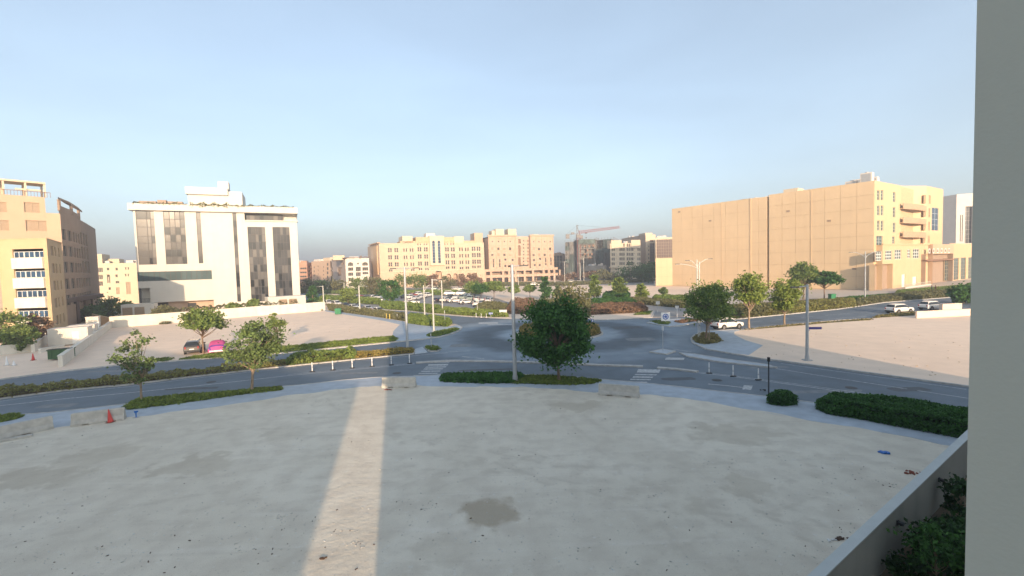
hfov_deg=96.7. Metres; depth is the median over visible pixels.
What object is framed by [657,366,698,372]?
lane kerb
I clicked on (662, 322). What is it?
grass
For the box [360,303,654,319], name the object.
kerb
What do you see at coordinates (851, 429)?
curb
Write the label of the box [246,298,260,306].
tree
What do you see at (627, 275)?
tree
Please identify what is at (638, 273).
tree
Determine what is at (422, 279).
tree
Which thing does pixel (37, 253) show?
window
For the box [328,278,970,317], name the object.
ground
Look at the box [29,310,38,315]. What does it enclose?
window
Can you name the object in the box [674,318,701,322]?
grass
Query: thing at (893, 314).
grass
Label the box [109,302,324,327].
boundary wall
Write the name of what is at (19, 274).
window
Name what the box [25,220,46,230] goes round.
window
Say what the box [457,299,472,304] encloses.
parked car
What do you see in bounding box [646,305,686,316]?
side road
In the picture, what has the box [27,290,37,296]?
window
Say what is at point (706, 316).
tree
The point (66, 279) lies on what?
window
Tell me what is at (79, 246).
apartment wing
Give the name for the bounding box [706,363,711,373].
lane post
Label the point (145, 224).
window
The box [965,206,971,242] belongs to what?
window
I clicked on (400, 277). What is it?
tree
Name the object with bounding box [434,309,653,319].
pavement
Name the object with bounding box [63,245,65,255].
window
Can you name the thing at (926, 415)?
hedge
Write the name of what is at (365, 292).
hedge
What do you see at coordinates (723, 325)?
parked car
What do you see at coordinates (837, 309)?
kerb
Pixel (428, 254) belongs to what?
arcaded building
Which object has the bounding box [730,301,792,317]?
hedge
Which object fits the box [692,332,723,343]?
grass
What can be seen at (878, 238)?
window
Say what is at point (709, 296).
tree
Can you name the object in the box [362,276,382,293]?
tree
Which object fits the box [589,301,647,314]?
hedge
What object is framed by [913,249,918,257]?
window
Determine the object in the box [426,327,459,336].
grass
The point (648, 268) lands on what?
tree
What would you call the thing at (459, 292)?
parked car
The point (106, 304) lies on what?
tree
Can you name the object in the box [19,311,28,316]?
window
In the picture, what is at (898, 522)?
wall lamp
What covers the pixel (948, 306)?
boundary wall
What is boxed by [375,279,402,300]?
tree
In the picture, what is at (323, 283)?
tree
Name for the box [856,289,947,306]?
hedge
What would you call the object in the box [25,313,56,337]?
tree
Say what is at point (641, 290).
tree
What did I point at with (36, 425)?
jersey barrier
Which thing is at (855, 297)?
hedge
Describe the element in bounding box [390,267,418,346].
street lamp
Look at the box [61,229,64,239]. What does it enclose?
window
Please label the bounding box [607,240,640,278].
apartment building
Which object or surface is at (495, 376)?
hedge
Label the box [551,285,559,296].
tree
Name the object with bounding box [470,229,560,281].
stone building
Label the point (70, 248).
window
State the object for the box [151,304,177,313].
tree
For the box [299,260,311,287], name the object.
apartment building
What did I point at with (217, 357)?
kerb
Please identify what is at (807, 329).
street lamp
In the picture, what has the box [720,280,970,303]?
forecourt
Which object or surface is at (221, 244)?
office building
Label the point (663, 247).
window
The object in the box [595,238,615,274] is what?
unfinished building
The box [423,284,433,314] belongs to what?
street lamp
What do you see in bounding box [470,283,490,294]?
tree
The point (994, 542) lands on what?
home building
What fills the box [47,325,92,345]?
site cabin
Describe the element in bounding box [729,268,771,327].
tree
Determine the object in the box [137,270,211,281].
window
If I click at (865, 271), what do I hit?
street lamp
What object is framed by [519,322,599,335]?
hedge
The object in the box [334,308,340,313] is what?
waste bin
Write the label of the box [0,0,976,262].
sky
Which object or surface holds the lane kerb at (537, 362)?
on the road at (491, 342)
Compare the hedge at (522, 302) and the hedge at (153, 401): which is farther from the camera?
the hedge at (522, 302)
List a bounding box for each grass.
[0,412,24,422]
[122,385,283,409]
[154,357,173,361]
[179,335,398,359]
[425,345,441,349]
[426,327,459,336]
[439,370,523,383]
[512,374,601,384]
[633,311,651,314]
[650,320,670,324]
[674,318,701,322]
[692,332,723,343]
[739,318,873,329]
[872,311,914,317]
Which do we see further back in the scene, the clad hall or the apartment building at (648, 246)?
the apartment building at (648, 246)
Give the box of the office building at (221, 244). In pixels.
[127,182,299,311]
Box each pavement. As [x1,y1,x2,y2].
[0,375,957,445]
[323,310,460,340]
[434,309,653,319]
[692,329,762,354]
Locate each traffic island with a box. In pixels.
[415,347,427,353]
[648,319,702,325]
[651,349,671,352]
[683,353,769,365]
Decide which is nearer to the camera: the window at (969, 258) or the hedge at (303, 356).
the hedge at (303, 356)
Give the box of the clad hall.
[655,172,913,289]
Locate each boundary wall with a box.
[0,343,36,354]
[31,335,47,351]
[38,345,64,352]
[57,321,111,366]
[85,314,108,324]
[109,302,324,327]
[915,309,969,317]
[939,303,961,309]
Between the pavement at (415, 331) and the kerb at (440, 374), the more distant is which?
the pavement at (415, 331)
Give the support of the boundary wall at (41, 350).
on the sandy lot at (312, 327)
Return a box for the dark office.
[656,235,671,257]
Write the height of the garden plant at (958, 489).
1.970 m
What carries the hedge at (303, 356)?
on the median
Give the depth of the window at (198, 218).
129.03 m
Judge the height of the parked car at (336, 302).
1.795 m
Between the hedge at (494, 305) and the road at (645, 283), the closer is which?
the hedge at (494, 305)
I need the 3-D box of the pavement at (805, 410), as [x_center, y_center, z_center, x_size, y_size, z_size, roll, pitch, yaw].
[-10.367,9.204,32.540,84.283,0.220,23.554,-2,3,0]
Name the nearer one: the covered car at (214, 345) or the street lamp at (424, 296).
the covered car at (214, 345)
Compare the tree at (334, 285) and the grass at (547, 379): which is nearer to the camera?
the grass at (547, 379)
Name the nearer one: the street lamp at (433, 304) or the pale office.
the street lamp at (433, 304)
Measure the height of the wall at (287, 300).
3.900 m
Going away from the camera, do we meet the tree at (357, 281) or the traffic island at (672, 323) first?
the traffic island at (672, 323)
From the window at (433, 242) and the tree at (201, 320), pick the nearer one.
the tree at (201, 320)
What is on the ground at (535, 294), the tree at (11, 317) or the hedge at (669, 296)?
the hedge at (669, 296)
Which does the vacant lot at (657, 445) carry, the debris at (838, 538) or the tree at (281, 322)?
the debris at (838, 538)
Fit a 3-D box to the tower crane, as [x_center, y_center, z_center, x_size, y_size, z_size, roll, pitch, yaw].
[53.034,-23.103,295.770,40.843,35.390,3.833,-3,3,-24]
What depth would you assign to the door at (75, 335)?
70.70 m
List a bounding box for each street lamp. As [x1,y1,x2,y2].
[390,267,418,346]
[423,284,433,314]
[431,279,441,331]
[433,280,442,307]
[508,264,527,380]
[675,262,699,284]
[685,258,712,287]
[790,284,821,360]
[849,251,880,296]
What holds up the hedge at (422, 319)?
on the ground at (535, 294)
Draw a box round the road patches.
[35,311,930,407]
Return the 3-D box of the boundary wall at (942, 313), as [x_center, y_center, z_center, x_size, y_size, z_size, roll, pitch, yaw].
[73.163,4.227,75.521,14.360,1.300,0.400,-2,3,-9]
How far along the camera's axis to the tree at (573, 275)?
271.84 m
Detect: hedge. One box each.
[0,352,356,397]
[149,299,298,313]
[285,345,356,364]
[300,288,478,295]
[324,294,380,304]
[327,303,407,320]
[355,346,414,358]
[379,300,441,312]
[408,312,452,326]
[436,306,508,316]
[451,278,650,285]
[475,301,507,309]
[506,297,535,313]
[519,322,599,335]
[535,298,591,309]
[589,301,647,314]
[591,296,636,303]
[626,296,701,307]
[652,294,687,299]
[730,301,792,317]
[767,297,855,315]
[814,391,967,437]
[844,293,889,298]
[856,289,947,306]
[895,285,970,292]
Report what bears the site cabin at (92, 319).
on the sandy lot at (312, 327)
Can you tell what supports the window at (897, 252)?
in the civic building at (927, 257)
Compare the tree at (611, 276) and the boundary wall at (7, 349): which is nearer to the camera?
the boundary wall at (7, 349)
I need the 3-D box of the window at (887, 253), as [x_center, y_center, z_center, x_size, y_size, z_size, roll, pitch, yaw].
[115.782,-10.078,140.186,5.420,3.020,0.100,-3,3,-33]
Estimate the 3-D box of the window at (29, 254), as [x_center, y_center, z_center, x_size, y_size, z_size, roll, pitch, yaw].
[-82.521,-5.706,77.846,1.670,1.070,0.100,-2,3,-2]
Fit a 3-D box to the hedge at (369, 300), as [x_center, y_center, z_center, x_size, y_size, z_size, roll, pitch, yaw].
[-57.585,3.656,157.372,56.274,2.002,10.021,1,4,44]
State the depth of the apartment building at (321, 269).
278.89 m
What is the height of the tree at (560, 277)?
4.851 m
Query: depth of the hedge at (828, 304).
90.57 m
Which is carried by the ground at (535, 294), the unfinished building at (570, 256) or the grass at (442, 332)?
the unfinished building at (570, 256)
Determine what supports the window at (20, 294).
in the apartment block at (31, 275)
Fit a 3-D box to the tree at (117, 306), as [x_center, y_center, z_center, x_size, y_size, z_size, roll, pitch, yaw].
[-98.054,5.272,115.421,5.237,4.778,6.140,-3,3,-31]
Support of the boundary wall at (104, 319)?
on the sandy lot at (312, 327)
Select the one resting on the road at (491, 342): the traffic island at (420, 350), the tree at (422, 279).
the traffic island at (420, 350)
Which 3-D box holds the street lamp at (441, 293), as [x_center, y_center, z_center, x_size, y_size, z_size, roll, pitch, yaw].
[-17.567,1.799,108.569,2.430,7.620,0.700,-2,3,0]
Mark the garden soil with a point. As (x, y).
(938, 512)
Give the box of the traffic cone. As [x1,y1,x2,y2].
[107,409,115,422]
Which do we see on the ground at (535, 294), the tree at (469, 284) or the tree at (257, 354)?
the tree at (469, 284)
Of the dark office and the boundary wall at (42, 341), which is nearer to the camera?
the boundary wall at (42, 341)
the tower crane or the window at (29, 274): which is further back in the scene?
the tower crane
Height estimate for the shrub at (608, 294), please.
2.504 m
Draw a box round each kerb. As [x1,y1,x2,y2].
[0,323,461,379]
[0,350,414,399]
[25,374,813,413]
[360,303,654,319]
[416,360,642,367]
[646,320,703,326]
[649,349,675,354]
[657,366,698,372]
[679,352,777,367]
[690,329,968,387]
[733,297,949,318]
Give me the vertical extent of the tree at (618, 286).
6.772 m
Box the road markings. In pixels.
[0,307,968,405]
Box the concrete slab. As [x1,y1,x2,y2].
[0,433,32,442]
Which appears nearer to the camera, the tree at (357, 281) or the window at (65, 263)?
the window at (65, 263)
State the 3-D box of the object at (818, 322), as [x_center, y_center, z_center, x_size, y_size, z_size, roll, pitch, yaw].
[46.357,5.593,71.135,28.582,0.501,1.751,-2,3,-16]
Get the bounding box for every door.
[72,331,78,343]
[902,274,904,286]
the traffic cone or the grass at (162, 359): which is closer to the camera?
the traffic cone
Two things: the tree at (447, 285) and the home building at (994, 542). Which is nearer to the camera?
the home building at (994, 542)
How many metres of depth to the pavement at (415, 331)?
78.01 m
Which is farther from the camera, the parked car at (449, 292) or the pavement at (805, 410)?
the parked car at (449, 292)
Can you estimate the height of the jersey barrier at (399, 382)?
0.880 m
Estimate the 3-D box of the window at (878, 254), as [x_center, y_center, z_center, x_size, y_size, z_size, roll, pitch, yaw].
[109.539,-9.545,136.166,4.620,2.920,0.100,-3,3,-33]
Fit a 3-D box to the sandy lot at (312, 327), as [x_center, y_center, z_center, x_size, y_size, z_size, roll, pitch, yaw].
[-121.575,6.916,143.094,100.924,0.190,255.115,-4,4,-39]
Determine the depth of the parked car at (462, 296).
145.41 m
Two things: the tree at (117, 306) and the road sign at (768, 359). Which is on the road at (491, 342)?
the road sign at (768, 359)
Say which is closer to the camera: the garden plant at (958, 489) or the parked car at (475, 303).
the garden plant at (958, 489)
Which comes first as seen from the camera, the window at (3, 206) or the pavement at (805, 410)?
the pavement at (805, 410)
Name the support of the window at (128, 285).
in the apartment building at (118, 278)
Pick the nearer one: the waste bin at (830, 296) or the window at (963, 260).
the waste bin at (830, 296)
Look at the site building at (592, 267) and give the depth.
283.01 m
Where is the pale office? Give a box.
[942,193,972,243]
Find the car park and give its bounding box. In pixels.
[338,288,508,308]
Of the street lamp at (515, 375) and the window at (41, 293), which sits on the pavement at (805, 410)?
the street lamp at (515, 375)
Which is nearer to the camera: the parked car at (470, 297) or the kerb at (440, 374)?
the kerb at (440, 374)
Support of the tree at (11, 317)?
on the sandy lot at (312, 327)
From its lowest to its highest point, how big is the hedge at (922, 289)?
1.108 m
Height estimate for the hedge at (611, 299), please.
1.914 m
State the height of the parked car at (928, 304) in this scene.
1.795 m
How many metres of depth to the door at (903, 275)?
147.86 m
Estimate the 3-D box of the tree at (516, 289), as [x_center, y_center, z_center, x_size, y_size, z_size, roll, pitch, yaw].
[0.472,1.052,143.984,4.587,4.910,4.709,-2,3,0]
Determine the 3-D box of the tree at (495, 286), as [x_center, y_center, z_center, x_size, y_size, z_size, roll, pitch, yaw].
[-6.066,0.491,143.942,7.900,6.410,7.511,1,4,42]
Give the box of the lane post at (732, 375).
[730,365,736,376]
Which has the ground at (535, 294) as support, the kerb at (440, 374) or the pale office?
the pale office
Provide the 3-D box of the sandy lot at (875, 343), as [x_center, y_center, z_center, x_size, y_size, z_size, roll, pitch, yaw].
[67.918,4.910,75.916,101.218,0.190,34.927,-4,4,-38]
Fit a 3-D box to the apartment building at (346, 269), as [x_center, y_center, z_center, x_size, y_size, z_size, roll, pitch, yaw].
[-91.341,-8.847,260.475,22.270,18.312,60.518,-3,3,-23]
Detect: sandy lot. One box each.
[0,305,454,378]
[734,316,969,384]
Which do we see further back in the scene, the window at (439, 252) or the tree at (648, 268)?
the window at (439, 252)
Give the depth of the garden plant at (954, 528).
14.60 m
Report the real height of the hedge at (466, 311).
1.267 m
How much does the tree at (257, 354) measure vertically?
6.717 m
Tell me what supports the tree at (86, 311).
on the ground at (535, 294)
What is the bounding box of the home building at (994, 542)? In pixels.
[965,0,1023,575]
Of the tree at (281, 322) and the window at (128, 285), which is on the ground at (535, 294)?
the tree at (281, 322)
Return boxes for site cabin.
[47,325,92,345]
[66,323,97,330]
[85,316,100,327]
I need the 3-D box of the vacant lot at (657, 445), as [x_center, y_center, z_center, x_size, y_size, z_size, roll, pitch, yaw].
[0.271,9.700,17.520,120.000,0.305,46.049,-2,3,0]
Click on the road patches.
(900, 389)
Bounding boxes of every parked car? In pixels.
[183,339,205,354]
[331,300,340,303]
[411,296,421,299]
[439,296,449,302]
[443,290,455,294]
[447,298,460,302]
[456,290,465,294]
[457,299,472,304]
[459,294,466,298]
[467,295,474,300]
[472,300,482,306]
[710,317,743,329]
[884,303,913,312]
[917,300,940,309]
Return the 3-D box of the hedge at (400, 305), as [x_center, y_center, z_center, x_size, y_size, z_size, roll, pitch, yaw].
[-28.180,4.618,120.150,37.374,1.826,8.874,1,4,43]
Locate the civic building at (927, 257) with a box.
[869,186,971,290]
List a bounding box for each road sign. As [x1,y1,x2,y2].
[661,312,669,321]
[767,357,769,393]
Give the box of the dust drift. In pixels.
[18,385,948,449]
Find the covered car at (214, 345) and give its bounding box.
[208,340,225,352]
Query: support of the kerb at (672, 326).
on the road at (491, 342)
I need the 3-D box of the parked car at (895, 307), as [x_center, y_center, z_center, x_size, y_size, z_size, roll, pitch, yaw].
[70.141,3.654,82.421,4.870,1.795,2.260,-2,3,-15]
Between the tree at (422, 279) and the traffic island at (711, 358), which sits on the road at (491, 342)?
the traffic island at (711, 358)
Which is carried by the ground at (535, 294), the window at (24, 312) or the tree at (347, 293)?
the tree at (347, 293)
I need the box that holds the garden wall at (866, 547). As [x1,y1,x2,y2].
[807,429,967,575]
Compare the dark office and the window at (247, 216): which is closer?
the window at (247, 216)
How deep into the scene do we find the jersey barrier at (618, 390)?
35.41 m
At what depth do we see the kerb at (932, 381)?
42.62 m
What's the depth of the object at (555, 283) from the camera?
235.67 m
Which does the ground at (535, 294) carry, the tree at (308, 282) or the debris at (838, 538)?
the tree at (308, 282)
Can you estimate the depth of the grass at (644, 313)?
91.36 m
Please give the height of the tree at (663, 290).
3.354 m
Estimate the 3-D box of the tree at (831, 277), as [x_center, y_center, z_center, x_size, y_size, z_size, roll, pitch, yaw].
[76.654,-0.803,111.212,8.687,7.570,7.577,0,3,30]
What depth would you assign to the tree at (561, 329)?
39.15 m
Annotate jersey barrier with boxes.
[0,416,53,437]
[70,407,126,426]
[382,377,416,387]
[598,383,639,397]
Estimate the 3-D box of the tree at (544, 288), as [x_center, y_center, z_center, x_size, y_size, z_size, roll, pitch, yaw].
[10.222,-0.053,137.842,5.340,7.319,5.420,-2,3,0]
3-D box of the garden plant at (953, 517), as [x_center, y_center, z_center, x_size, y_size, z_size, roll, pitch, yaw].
[15.390,8.430,15.607,1.858,1.588,1.997,-2,3,-14]
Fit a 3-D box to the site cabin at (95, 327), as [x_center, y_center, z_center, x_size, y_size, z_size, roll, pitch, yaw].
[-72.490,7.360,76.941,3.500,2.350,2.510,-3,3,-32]
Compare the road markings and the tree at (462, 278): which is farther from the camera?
the tree at (462, 278)
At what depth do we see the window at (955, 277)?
177.40 m
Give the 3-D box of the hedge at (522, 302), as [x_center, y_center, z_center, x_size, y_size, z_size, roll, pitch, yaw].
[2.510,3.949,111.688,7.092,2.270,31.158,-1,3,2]
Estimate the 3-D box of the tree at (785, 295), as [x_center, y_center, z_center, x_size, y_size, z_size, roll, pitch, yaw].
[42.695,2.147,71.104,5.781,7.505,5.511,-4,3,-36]
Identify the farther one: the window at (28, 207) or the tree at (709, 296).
the window at (28, 207)
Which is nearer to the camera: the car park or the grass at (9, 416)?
the grass at (9, 416)
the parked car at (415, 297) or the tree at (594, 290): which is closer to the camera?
the tree at (594, 290)
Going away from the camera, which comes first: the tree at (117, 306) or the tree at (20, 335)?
the tree at (20, 335)
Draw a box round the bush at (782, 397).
[766,389,798,405]
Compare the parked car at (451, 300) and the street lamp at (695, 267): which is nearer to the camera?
the street lamp at (695, 267)
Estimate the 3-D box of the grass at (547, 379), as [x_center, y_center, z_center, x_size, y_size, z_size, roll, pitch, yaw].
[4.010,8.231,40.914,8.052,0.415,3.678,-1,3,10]
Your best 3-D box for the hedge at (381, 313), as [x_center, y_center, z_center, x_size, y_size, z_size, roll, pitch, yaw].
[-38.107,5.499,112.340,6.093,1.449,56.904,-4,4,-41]
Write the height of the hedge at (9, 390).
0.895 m
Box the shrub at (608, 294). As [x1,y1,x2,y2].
[602,290,630,297]
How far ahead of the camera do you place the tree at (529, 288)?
146.41 m
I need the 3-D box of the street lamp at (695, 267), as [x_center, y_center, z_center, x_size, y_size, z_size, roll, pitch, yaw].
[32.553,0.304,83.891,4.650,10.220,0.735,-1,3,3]
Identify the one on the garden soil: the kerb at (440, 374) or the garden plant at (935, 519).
the garden plant at (935, 519)
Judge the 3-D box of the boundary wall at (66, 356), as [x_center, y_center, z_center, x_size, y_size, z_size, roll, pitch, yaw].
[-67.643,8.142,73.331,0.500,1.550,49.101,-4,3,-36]
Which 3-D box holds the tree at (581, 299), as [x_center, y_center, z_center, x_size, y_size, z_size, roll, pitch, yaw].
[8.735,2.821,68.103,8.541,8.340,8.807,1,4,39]
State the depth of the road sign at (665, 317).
76.61 m
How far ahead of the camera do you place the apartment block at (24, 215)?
91.32 m
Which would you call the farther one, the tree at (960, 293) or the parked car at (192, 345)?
the tree at (960, 293)
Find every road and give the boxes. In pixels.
[0,293,970,414]
[598,279,653,284]
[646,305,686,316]
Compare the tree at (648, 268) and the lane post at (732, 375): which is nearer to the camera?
the lane post at (732, 375)
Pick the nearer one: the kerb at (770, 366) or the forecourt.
the kerb at (770, 366)
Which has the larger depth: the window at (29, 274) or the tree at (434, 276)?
the tree at (434, 276)
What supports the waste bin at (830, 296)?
on the verge
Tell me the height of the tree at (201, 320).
6.328 m
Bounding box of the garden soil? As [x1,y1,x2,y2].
[880,477,966,575]
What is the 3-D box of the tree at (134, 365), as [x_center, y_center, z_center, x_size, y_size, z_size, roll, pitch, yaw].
[-31.260,6.474,37.404,3.414,6.274,3.339,1,4,39]
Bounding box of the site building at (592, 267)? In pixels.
[585,263,606,279]
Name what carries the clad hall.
on the ground at (535, 294)
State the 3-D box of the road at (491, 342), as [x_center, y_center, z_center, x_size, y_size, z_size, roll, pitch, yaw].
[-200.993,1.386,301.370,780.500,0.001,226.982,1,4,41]
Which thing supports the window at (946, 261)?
in the civic building at (927, 257)
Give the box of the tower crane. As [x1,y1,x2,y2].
[566,225,618,274]
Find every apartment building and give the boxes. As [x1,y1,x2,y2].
[97,254,138,303]
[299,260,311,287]
[311,257,332,287]
[331,255,371,288]
[554,252,565,278]
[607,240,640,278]
[622,233,655,277]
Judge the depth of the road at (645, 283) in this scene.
225.02 m
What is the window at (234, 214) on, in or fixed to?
in the office building at (221, 244)
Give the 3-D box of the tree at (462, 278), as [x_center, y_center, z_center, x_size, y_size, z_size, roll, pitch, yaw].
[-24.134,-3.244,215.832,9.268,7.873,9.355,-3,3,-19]
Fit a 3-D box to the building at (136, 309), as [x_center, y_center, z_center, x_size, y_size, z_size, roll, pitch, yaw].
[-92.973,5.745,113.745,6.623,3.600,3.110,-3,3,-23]
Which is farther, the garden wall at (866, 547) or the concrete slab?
the concrete slab
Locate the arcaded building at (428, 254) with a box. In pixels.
[368,233,484,286]
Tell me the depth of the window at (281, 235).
138.43 m
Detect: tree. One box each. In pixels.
[0,308,34,344]
[0,323,41,352]
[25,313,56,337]
[80,304,107,319]
[90,292,120,316]
[105,329,156,398]
[112,300,133,312]
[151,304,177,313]
[171,307,231,352]
[214,317,294,389]
[224,302,242,307]
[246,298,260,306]
[265,313,287,335]
[300,276,315,293]
[306,285,319,302]
[311,279,329,290]
[318,295,329,301]
[326,277,348,290]
[338,287,356,301]
[343,275,369,289]
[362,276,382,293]
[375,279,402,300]
[393,272,415,289]
[409,273,431,288]
[425,273,438,287]
[435,276,456,288]
[452,274,471,287]
[463,273,483,283]
[463,280,479,294]
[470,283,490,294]
[483,280,506,299]
[506,284,520,293]
[507,289,599,379]
[522,284,536,292]
[537,276,553,298]
[548,280,598,319]
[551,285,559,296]
[557,274,569,280]
[565,272,578,279]
[581,271,595,278]
[584,274,601,297]
[593,269,609,279]
[602,270,619,280]
[608,276,630,296]
[615,259,643,279]
[628,262,650,281]
[634,283,649,296]
[639,260,655,282]
[658,287,668,293]
[677,278,743,337]
[697,305,717,339]
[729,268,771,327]
[764,278,804,324]
[783,261,822,299]
[807,270,846,297]
[941,281,970,302]
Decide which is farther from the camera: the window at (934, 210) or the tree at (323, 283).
the tree at (323, 283)
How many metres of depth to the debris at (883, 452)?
23.90 m
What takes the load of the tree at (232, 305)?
on the ground at (535, 294)
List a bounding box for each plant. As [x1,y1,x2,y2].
[881,549,932,575]
[886,516,965,575]
[901,510,965,575]
[923,516,945,532]
[936,472,966,516]
[938,508,965,538]
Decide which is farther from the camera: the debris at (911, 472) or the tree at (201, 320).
the tree at (201, 320)
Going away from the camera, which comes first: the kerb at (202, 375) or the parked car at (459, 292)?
the kerb at (202, 375)
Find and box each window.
[0,202,6,211]
[0,220,9,230]
[14,252,23,257]
[15,271,25,277]
[17,291,27,297]
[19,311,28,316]
[24,202,39,212]
[24,251,34,257]
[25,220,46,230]
[26,271,35,277]
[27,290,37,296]
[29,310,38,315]
[34,251,43,256]
[36,271,44,276]
[37,290,46,296]
[39,310,47,316]
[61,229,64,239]
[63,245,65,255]
[64,262,67,272]
[65,278,68,288]
[69,246,71,256]
[126,282,130,293]
[136,211,156,264]
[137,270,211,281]
[163,211,187,263]
[196,212,202,262]
[232,213,240,301]
[245,214,282,219]
[247,227,268,301]
[272,227,292,295]
[432,241,434,262]
[438,241,440,262]
[650,243,653,262]
[656,239,671,257]
[876,236,881,244]
[876,252,880,260]
[885,251,890,259]
[895,250,900,258]
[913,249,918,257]
[932,208,937,230]
[943,258,947,280]
[953,258,957,279]
[961,258,965,278]
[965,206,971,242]
[968,257,971,278]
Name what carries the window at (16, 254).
in the apartment block at (31, 275)
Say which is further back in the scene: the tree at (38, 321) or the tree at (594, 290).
the tree at (594, 290)
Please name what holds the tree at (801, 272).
on the forecourt
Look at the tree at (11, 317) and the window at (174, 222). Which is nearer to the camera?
the tree at (11, 317)
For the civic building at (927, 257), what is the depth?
157.92 m
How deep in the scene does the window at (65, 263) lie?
98.49 m
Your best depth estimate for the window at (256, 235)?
135.62 m
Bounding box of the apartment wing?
[57,197,103,325]
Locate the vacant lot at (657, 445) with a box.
[0,386,943,575]
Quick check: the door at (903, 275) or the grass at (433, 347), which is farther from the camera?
the door at (903, 275)
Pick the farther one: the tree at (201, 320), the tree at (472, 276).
the tree at (472, 276)
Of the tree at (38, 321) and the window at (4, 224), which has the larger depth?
the window at (4, 224)
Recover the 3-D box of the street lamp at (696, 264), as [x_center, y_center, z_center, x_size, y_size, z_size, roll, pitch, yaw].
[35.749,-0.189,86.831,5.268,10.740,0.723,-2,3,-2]
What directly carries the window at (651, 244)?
in the apartment building at (648, 246)
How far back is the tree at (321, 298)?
138.81 m
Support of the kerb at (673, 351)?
on the road at (491, 342)
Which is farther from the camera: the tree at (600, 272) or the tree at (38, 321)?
the tree at (600, 272)
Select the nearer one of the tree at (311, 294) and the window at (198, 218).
the window at (198, 218)
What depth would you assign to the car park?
142.71 m
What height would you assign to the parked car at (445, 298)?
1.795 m
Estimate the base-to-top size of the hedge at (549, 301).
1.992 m
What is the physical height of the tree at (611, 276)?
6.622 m
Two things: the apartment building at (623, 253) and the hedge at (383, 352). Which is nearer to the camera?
the hedge at (383, 352)
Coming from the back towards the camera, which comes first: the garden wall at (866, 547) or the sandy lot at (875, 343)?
the sandy lot at (875, 343)
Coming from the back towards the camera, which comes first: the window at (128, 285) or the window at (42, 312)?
the window at (128, 285)
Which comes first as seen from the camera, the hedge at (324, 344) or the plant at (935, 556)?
the plant at (935, 556)
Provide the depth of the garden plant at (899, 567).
14.08 m
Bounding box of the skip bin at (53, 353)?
[46,347,75,359]
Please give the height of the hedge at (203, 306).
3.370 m
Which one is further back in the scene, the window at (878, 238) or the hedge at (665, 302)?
the window at (878, 238)
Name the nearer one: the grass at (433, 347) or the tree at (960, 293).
the grass at (433, 347)
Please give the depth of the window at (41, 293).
78.24 m
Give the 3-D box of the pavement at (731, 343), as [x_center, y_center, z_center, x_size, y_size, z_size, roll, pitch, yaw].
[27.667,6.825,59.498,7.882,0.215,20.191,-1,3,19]
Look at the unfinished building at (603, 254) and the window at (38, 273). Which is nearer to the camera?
the window at (38, 273)
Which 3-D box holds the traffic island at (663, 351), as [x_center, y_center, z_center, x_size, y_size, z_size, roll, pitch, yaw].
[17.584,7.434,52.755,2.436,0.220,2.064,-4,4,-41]
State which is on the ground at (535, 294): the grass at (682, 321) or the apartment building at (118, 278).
the apartment building at (118, 278)
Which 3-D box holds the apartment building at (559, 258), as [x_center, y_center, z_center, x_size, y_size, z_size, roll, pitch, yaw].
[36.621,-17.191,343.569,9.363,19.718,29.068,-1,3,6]
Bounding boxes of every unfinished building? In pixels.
[565,242,576,279]
[574,238,597,279]
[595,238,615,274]
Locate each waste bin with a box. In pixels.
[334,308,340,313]
[828,294,835,298]
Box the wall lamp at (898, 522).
[896,520,904,525]
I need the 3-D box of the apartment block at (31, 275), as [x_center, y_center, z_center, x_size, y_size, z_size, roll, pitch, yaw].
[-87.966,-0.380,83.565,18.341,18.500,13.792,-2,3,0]
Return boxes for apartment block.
[0,178,67,320]
[0,238,67,338]
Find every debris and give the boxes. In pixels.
[835,536,848,540]
[878,450,889,454]
[904,470,917,474]
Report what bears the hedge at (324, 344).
on the sandy lot at (312, 327)
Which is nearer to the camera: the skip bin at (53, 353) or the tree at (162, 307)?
the skip bin at (53, 353)
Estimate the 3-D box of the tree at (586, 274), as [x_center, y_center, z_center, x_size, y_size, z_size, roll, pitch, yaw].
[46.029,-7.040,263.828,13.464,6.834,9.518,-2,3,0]
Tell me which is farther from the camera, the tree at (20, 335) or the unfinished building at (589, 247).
the unfinished building at (589, 247)

